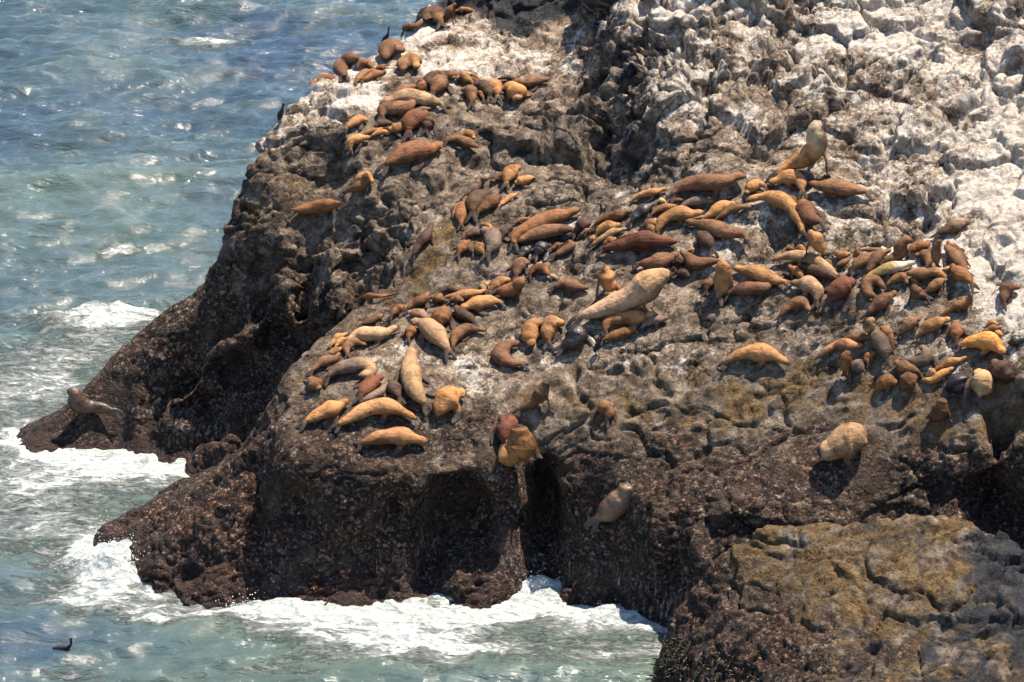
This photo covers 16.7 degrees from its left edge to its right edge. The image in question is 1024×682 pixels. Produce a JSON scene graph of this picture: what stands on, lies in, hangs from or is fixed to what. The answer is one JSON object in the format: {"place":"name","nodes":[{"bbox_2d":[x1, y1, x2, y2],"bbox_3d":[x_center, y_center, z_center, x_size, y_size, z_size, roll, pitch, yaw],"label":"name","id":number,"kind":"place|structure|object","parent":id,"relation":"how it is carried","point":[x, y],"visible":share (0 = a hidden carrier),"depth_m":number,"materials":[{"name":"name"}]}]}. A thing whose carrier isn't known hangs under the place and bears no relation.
{"place":"outdoors","nodes":[
{"label":"outdoors","id":0,"kind":"place"},
{"bbox_2d":[0,0,667,681],"bbox_3d":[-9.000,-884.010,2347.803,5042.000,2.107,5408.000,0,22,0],"label":"sea","id":1,"kind":"structure","parent":0,"point":[132,132],"depth_m":161.92,"materials":[{"name":"liquid"}]},
{"bbox_2d":[16,0,1023,681],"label":"rock","id":2,"kind":"object","parent":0,"point":[748,524],"visible":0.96,"depth_m":137.28,"materials":[{"name":"brown stone"}]},
{"bbox_2d":[67,387,123,421],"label":"sea lion","id":3,"kind":"object","parent":2,"relation":"on","point":[78,402],"visible":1,"depth_m":148.39},
{"bbox_2d":[287,198,340,220],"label":"sea lion","id":4,"kind":"object","parent":2,"relation":"on","point":[326,206],"visible":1,"depth_m":146.66},
{"bbox_2d":[295,398,348,432],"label":"sea lion","id":5,"kind":"object","parent":2,"relation":"on","point":[330,409],"visible":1,"depth_m":135.05},
{"bbox_2d":[305,352,340,375],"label":"sea lion","id":6,"kind":"object","parent":2,"relation":"on","point":[328,361],"visible":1,"depth_m":137.87},
{"bbox_2d":[333,52,358,82],"bbox_3d":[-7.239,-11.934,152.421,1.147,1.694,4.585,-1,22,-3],"label":"sea lion","id":7,"kind":"object","parent":2,"relation":"on","point":[343,63],"visible":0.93,"depth_m":152.40},
{"bbox_2d":[322,357,376,387],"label":"sea lion","id":8,"kind":"object","parent":2,"relation":"on","point":[362,367],"visible":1,"depth_m":137.08},
{"bbox_2d":[342,337,366,359],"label":"sea lion","id":9,"kind":"object","parent":2,"relation":"on","point":[349,345],"visible":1,"depth_m":138.54},
{"bbox_2d":[342,172,368,196],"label":"sea lion","id":10,"kind":"object","parent":2,"relation":"on","point":[361,185],"visible":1,"depth_m":145.80},
{"bbox_2d":[346,134,369,155],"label":"sea lion","id":11,"kind":"object","parent":2,"relation":"on","point":[353,140],"visible":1,"depth_m":146.96},
{"bbox_2d":[352,374,383,404],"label":"sea lion","id":12,"kind":"object","parent":2,"relation":"on","point":[368,384],"visible":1,"depth_m":135.99},
{"bbox_2d":[340,325,397,349],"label":"sea lion","id":13,"kind":"object","parent":2,"relation":"on","point":[377,334],"visible":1,"depth_m":138.58},
{"bbox_2d":[330,397,416,433],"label":"sea lion","id":14,"kind":"object","parent":2,"relation":"on","point":[384,407],"visible":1,"depth_m":135.16},
{"bbox_2d":[373,119,391,128],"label":"sea lion","id":15,"kind":"object","parent":2,"relation":"on","point":[383,123],"visible":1,"depth_m":147.88},
{"bbox_2d":[375,99,415,126],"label":"sea lion","id":16,"kind":"object","parent":15,"relation":"on","point":[396,108],"visible":1,"depth_m":148.16},
{"bbox_2d":[353,427,427,455],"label":"sea lion","id":17,"kind":"object","parent":2,"relation":"on","point":[400,437],"visible":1,"depth_m":134.64},
{"bbox_2d":[378,38,404,59],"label":"sea lion","id":18,"kind":"object","parent":2,"relation":"on","point":[389,48],"visible":1,"depth_m":151.97},
{"bbox_2d":[385,379,405,403],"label":"sea lion","id":19,"kind":"object","parent":2,"relation":"on","point":[395,388],"visible":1,"depth_m":135.97},
{"bbox_2d":[374,140,443,176],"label":"sea lion","id":20,"kind":"object","parent":2,"relation":"on","point":[420,151],"visible":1,"depth_m":146.27},
{"bbox_2d":[396,53,422,71],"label":"sea lion","id":21,"kind":"object","parent":2,"relation":"on","point":[407,61],"visible":1,"depth_m":150.98},
{"bbox_2d":[393,347,434,415],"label":"sea lion","id":22,"kind":"object","parent":2,"relation":"on","point":[411,374],"visible":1,"depth_m":136.21},
{"bbox_2d":[400,109,429,142],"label":"sea lion","id":23,"kind":"object","parent":2,"relation":"on","point":[411,120],"visible":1,"depth_m":147.65},
{"bbox_2d":[380,88,451,113],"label":"sea lion","id":24,"kind":"object","parent":2,"relation":"on","point":[422,98],"visible":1,"depth_m":148.75},
{"bbox_2d":[402,292,429,315],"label":"sea lion","id":25,"kind":"object","parent":2,"relation":"on","point":[419,301],"visible":1,"depth_m":139.94},
{"bbox_2d":[408,223,434,263],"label":"sea lion","id":26,"kind":"object","parent":2,"relation":"on","point":[425,237],"visible":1,"depth_m":142.79},
{"bbox_2d":[410,317,456,363],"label":"sea lion","id":27,"kind":"object","parent":2,"relation":"on","point":[433,331],"visible":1,"depth_m":138.07},
{"bbox_2d":[422,6,447,29],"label":"sea lion","id":28,"kind":"object","parent":2,"relation":"on","point":[435,14],"visible":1,"depth_m":154.76},
{"bbox_2d":[427,70,453,95],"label":"sea lion","id":29,"kind":"object","parent":2,"relation":"on","point":[439,82],"visible":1,"depth_m":149.52},
{"bbox_2d":[428,306,456,329],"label":"sea lion","id":30,"kind":"object","parent":2,"relation":"on","point":[441,315],"visible":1,"depth_m":138.81},
{"bbox_2d":[426,386,466,423],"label":"sea lion","id":31,"kind":"object","parent":2,"relation":"on","point":[447,399],"visible":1,"depth_m":135.64},
{"bbox_2d":[451,196,468,230],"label":"sea lion","id":32,"kind":"object","parent":2,"relation":"on","point":[461,210],"visible":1,"depth_m":143.54},
{"bbox_2d":[442,134,478,148],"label":"sea lion","id":33,"kind":"object","parent":2,"relation":"on","point":[464,141],"visible":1,"depth_m":147.44},
{"bbox_2d":[453,305,479,326],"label":"sea lion","id":34,"kind":"object","parent":2,"relation":"on","point":[463,314],"visible":1,"depth_m":139.03},
{"bbox_2d":[449,323,486,353],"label":"sea lion","id":35,"kind":"object","parent":2,"relation":"on","point":[464,331],"visible":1,"depth_m":138.37},
{"bbox_2d":[459,85,477,111],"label":"sea lion","id":36,"kind":"object","parent":2,"relation":"on","point":[470,92],"visible":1,"depth_m":149.19},
{"bbox_2d":[462,189,492,223],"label":"sea lion","id":37,"kind":"object","parent":2,"relation":"on","point":[474,199],"visible":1,"depth_m":143.69},
{"bbox_2d":[460,295,507,315],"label":"sea lion","id":38,"kind":"object","parent":2,"relation":"on","point":[478,303],"visible":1,"depth_m":139.48},
{"bbox_2d":[476,194,501,217],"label":"sea lion","id":39,"kind":"object","parent":2,"relation":"on","point":[489,202],"visible":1,"depth_m":143.64},
{"bbox_2d":[479,226,510,264],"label":"sea lion","id":40,"kind":"object","parent":2,"relation":"on","point":[492,240],"visible":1,"depth_m":141.96},
{"bbox_2d":[490,414,517,452],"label":"sea lion","id":41,"kind":"object","parent":2,"relation":"on","point":[503,427],"visible":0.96,"depth_m":135.10},
{"bbox_2d":[488,276,525,303],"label":"sea lion","id":42,"kind":"object","parent":2,"relation":"on","point":[514,288],"visible":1,"depth_m":139.80},
{"bbox_2d":[487,340,529,370],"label":"sea lion","id":43,"kind":"object","parent":2,"relation":"on","point":[500,354],"visible":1,"depth_m":137.31},
{"bbox_2d":[500,164,521,191],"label":"sea lion","id":44,"kind":"object","parent":2,"relation":"on","point":[510,173],"visible":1,"depth_m":144.95},
{"bbox_2d":[493,81,532,101],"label":"sea lion","id":45,"kind":"object","parent":2,"relation":"on","point":[516,92],"visible":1,"depth_m":149.16},
{"bbox_2d":[511,76,549,91],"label":"sea lion","id":46,"kind":"object","parent":45,"relation":"on","point":[534,82],"visible":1,"depth_m":149.85},
{"bbox_2d":[507,257,529,281],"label":"sea lion","id":47,"kind":"object","parent":2,"relation":"on","point":[518,266],"visible":1,"depth_m":140.83},
{"bbox_2d":[498,424,542,466],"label":"sea lion","id":48,"kind":"object","parent":2,"relation":"on","point":[519,446],"visible":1,"depth_m":134.48},
{"bbox_2d":[514,318,543,347],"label":"sea lion","id":49,"kind":"object","parent":2,"relation":"on","point":[530,335],"visible":1,"depth_m":138.15},
{"bbox_2d":[512,379,554,417],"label":"sea lion","id":50,"kind":"object","parent":2,"relation":"on","point":[538,395],"visible":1,"depth_m":135.71},
{"bbox_2d":[529,241,548,263],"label":"sea lion","id":51,"kind":"object","parent":2,"relation":"on","point":[540,247],"visible":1,"depth_m":141.34},
{"bbox_2d":[507,207,580,253],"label":"sea lion","id":52,"kind":"object","parent":2,"relation":"on","point":[554,216],"visible":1,"depth_m":142.31},
{"bbox_2d":[517,224,578,245],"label":"sea lion","id":53,"kind":"object","parent":2,"relation":"on","point":[542,232],"visible":1,"depth_m":141.92},
{"bbox_2d":[540,315,564,350],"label":"sea lion","id":54,"kind":"object","parent":2,"relation":"on","point":[550,326],"visible":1,"depth_m":138.01},
{"bbox_2d":[547,279,589,297],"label":"sea lion","id":55,"kind":"object","parent":2,"relation":"on","point":[572,286],"visible":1,"depth_m":139.32},
{"bbox_2d":[552,324,595,357],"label":"sea lion","id":56,"kind":"object","parent":2,"relation":"on","point":[576,335],"visible":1,"depth_m":137.38},
{"bbox_2d":[591,400,616,428],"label":"sea lion","id":57,"kind":"object","parent":2,"relation":"on","point":[605,408],"visible":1,"depth_m":135.42},
{"bbox_2d":[583,482,633,534],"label":"sea lion","id":58,"kind":"object","parent":2,"relation":"on","point":[614,505],"visible":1,"depth_m":133.89},
{"bbox_2d":[592,265,625,304],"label":"sea lion","id":59,"kind":"object","parent":2,"relation":"on","point":[606,281],"visible":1,"depth_m":138.28},
{"bbox_2d":[590,209,631,232],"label":"sea lion","id":60,"kind":"object","parent":2,"relation":"on","point":[616,215],"visible":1,"depth_m":141.20},
{"bbox_2d":[566,268,671,327],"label":"sea lion","id":61,"kind":"object","parent":2,"relation":"on","point":[643,288],"visible":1,"depth_m":137.47},
{"bbox_2d":[600,325,637,345],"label":"sea lion","id":62,"kind":"object","parent":2,"relation":"on","point":[625,333],"visible":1,"depth_m":137.32},
{"bbox_2d":[598,309,656,338],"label":"sea lion","id":63,"kind":"object","parent":2,"relation":"on","point":[631,317],"visible":1,"depth_m":137.57},
{"bbox_2d":[596,230,677,260],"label":"sea lion","id":64,"kind":"object","parent":2,"relation":"on","point":[645,241],"visible":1,"depth_m":139.59},
{"bbox_2d":[625,202,654,228],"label":"sea lion","id":65,"kind":"object","parent":2,"relation":"on","point":[641,210],"visible":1,"depth_m":140.64},
{"bbox_2d":[636,314,668,333],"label":"sea lion","id":66,"kind":"object","parent":2,"relation":"on","point":[656,320],"visible":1,"depth_m":137.49},
{"bbox_2d":[630,251,678,272],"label":"sea lion","id":67,"kind":"object","parent":2,"relation":"on","point":[665,260],"visible":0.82,"depth_m":138.92},
{"bbox_2d":[654,205,703,234],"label":"sea lion","id":68,"kind":"object","parent":2,"relation":"on","point":[679,214],"visible":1,"depth_m":140.15},
{"bbox_2d":[671,269,689,280],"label":"sea lion","id":69,"kind":"object","parent":2,"relation":"on","point":[682,273],"visible":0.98,"depth_m":138.66},
{"bbox_2d":[679,249,720,270],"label":"sea lion","id":70,"kind":"object","parent":69,"relation":"on","point":[694,262],"visible":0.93,"depth_m":138.69},
{"bbox_2d":[645,635,758,681],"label":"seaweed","id":71,"kind":"object","parent":2,"relation":"on","point":[677,662],"visible":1,"depth_m":127.65,"materials":[{"name":"brown plant"}]},
{"bbox_2d":[665,172,745,209],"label":"sea lion","id":72,"kind":"object","parent":2,"relation":"on","point":[714,183],"visible":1,"depth_m":140.52},
{"bbox_2d":[695,230,721,257],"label":"sea lion","id":73,"kind":"object","parent":2,"relation":"on","point":[705,239],"visible":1,"depth_m":139.22},
{"bbox_2d":[684,219,750,248],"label":"sea lion","id":74,"kind":"object","parent":73,"relation":"on","point":[717,228],"visible":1,"depth_m":139.35},
{"bbox_2d":[714,203,751,219],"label":"sea lion","id":75,"kind":"object","parent":74,"relation":"on","point":[735,208],"visible":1,"depth_m":139.98},
{"bbox_2d":[697,200,735,220],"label":"sea lion","id":76,"kind":"object","parent":2,"relation":"on","point":[716,208],"visible":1,"depth_m":140.06},
{"bbox_2d":[709,259,734,307],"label":"sea lion","id":77,"kind":"object","parent":2,"relation":"on","point":[723,283],"visible":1,"depth_m":137.44},
{"bbox_2d":[722,281,772,304],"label":"sea lion","id":78,"kind":"object","parent":2,"relation":"on","point":[758,289],"visible":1,"depth_m":137.20},
{"bbox_2d":[717,343,788,372],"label":"sea lion","id":79,"kind":"object","parent":2,"relation":"on","point":[761,354],"visible":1,"depth_m":135.23},
{"bbox_2d":[733,264,791,289],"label":"sea lion","id":80,"kind":"object","parent":2,"relation":"on","point":[758,273],"visible":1,"depth_m":137.45},
{"bbox_2d":[745,190,807,239],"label":"sea lion","id":81,"kind":"object","parent":2,"relation":"on","point":[775,199],"visible":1,"depth_m":139.36},
{"bbox_2d":[768,169,807,199],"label":"sea lion","id":82,"kind":"object","parent":2,"relation":"on","point":[788,178],"visible":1,"depth_m":140.25},
{"bbox_2d":[774,296,810,322],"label":"sea lion","id":83,"kind":"object","parent":2,"relation":"on","point":[796,304],"visible":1,"depth_m":136.08},
{"bbox_2d":[765,120,830,185],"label":"sea lion","id":84,"kind":"object","parent":2,"relation":"on","point":[811,151],"visible":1,"depth_m":140.21},
{"bbox_2d":[772,250,840,276],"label":"sea lion","id":85,"kind":"object","parent":2,"relation":"on","point":[798,255],"visible":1,"depth_m":137.37},
{"bbox_2d":[790,275,823,310],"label":"sea lion","id":86,"kind":"object","parent":2,"relation":"on","point":[811,285],"visible":1,"depth_m":136.22},
{"bbox_2d":[790,199,831,233],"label":"sea lion","id":87,"kind":"object","parent":2,"relation":"on","point":[808,212],"visible":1,"depth_m":138.46},
{"bbox_2d":[800,229,830,259],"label":"sea lion","id":88,"kind":"object","parent":2,"relation":"on","point":[816,241],"visible":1,"depth_m":137.01},
{"bbox_2d":[798,264,837,279],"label":"sea lion","id":89,"kind":"object","parent":2,"relation":"on","point":[818,271],"visible":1,"depth_m":136.73},
{"bbox_2d":[816,275,856,312],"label":"sea lion","id":90,"kind":"object","parent":2,"relation":"on","point":[840,287],"visible":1,"depth_m":135.49},
{"bbox_2d":[814,338,864,361],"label":"sea lion","id":91,"kind":"object","parent":2,"relation":"on","point":[843,344],"visible":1,"depth_m":134.44},
{"bbox_2d":[817,422,866,471],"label":"sea lion","id":92,"kind":"object","parent":2,"relation":"on","point":[846,442],"visible":1,"depth_m":131.98},
{"bbox_2d":[808,179,876,204],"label":"sea lion","id":93,"kind":"object","parent":2,"relation":"on","point":[835,187],"visible":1,"depth_m":139.15},
{"bbox_2d":[839,350,858,377],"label":"sea lion","id":94,"kind":"object","parent":2,"relation":"on","point":[845,361],"visible":1,"depth_m":133.67},
{"bbox_2d":[845,251,873,276],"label":"sea lion","id":95,"kind":"object","parent":2,"relation":"on","point":[860,261],"visible":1,"depth_m":136.22},
{"bbox_2d":[847,359,873,384],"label":"sea lion","id":96,"kind":"object","parent":2,"relation":"on","point":[858,365],"visible":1,"depth_m":133.77},
{"bbox_2d":[860,275,885,298],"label":"sea lion","id":97,"kind":"object","parent":2,"relation":"on","point":[868,283],"visible":1,"depth_m":135.40},
{"bbox_2d":[860,290,896,319],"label":"sea lion","id":98,"kind":"object","parent":2,"relation":"on","point":[881,301],"visible":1,"depth_m":134.79},
{"bbox_2d":[868,326,897,369],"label":"sea lion","id":99,"kind":"object","parent":2,"relation":"on","point":[880,344],"visible":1,"depth_m":133.77},
{"bbox_2d":[874,374,897,400],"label":"sea lion","id":100,"kind":"object","parent":2,"relation":"on","point":[886,382],"visible":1,"depth_m":133.11},
{"bbox_2d":[859,260,915,281],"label":"sea lion","id":101,"kind":"object","parent":2,"relation":"on","point":[891,267],"visible":1,"depth_m":135.62},
{"bbox_2d":[861,248,891,278],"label":"sea lion","id":102,"kind":"object","parent":101,"relation":"on","point":[876,258],"visible":1,"depth_m":136.11},
{"bbox_2d":[879,236,912,264],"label":"sea lion","id":103,"kind":"object","parent":2,"relation":"on","point":[900,251],"visible":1,"depth_m":135.90},
{"bbox_2d":[894,372,917,404],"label":"sea lion","id":104,"kind":"object","parent":2,"relation":"on","point":[907,380],"visible":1,"depth_m":132.79},
{"bbox_2d":[894,316,920,338],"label":"sea lion","id":105,"kind":"object","parent":2,"relation":"on","point":[909,323],"visible":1,"depth_m":134.00},
{"bbox_2d":[894,359,926,379],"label":"sea lion","id":106,"kind":"object","parent":2,"relation":"on","point":[902,366],"visible":1,"depth_m":133.09},
{"bbox_2d":[901,345,938,367],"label":"sea lion","id":107,"kind":"object","parent":106,"relation":"on","point":[926,357],"visible":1,"depth_m":133.12},
{"bbox_2d":[904,284,933,307],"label":"sea lion","id":108,"kind":"object","parent":2,"relation":"on","point":[917,292],"visible":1,"depth_m":134.51},
{"bbox_2d":[905,266,946,285],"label":"sea lion","id":109,"kind":"object","parent":2,"relation":"on","point":[929,273],"visible":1,"depth_m":134.96},
{"bbox_2d":[912,316,950,342],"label":"sea lion","id":110,"kind":"object","parent":2,"relation":"on","point":[932,324],"visible":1,"depth_m":133.73},
{"bbox_2d":[918,366,954,386],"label":"sea lion","id":111,"kind":"object","parent":2,"relation":"on","point":[939,375],"visible":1,"depth_m":132.69},
{"bbox_2d":[925,397,955,422],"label":"sea lion","id":112,"kind":"object","parent":2,"relation":"on","point":[940,411],"visible":1,"depth_m":131.93},
{"bbox_2d":[930,220,970,242],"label":"sea lion","id":113,"kind":"object","parent":2,"relation":"on","point":[953,226],"visible":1,"depth_m":136.47},
{"bbox_2d":[939,292,972,316],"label":"sea lion","id":114,"kind":"object","parent":2,"relation":"on","point":[960,304],"visible":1,"depth_m":133.93},
{"bbox_2d":[945,320,969,349],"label":"sea lion","id":115,"kind":"object","parent":2,"relation":"on","point":[955,331],"visible":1,"depth_m":133.37},
{"bbox_2d":[944,244,972,276],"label":"sea lion","id":116,"kind":"object","parent":2,"relation":"on","point":[955,256],"visible":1,"depth_m":135.17},
{"bbox_2d":[941,372,982,402],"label":"sea lion","id":117,"kind":"object","parent":2,"relation":"on","point":[956,382],"visible":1,"depth_m":132.05},
{"bbox_2d":[949,263,979,291],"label":"sea lion","id":118,"kind":"object","parent":2,"relation":"on","point":[960,274],"visible":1,"depth_m":134.51},
{"bbox_2d":[962,368,993,421],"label":"sea lion","id":119,"kind":"object","parent":2,"relation":"on","point":[979,382],"visible":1,"depth_m":131.79},
{"bbox_2d":[951,331,1005,359],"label":"sea lion","id":120,"kind":"object","parent":2,"relation":"on","point":[985,342],"visible":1,"depth_m":132.59},
{"bbox_2d":[990,358,1014,382],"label":"sea lion","id":121,"kind":"object","parent":2,"relation":"on","point":[1001,370],"visible":1,"depth_m":131.78},
{"bbox_2d":[995,281,1020,311],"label":"sea lion","id":122,"kind":"object","parent":2,"relation":"on","point":[1006,290],"visible":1,"depth_m":133.81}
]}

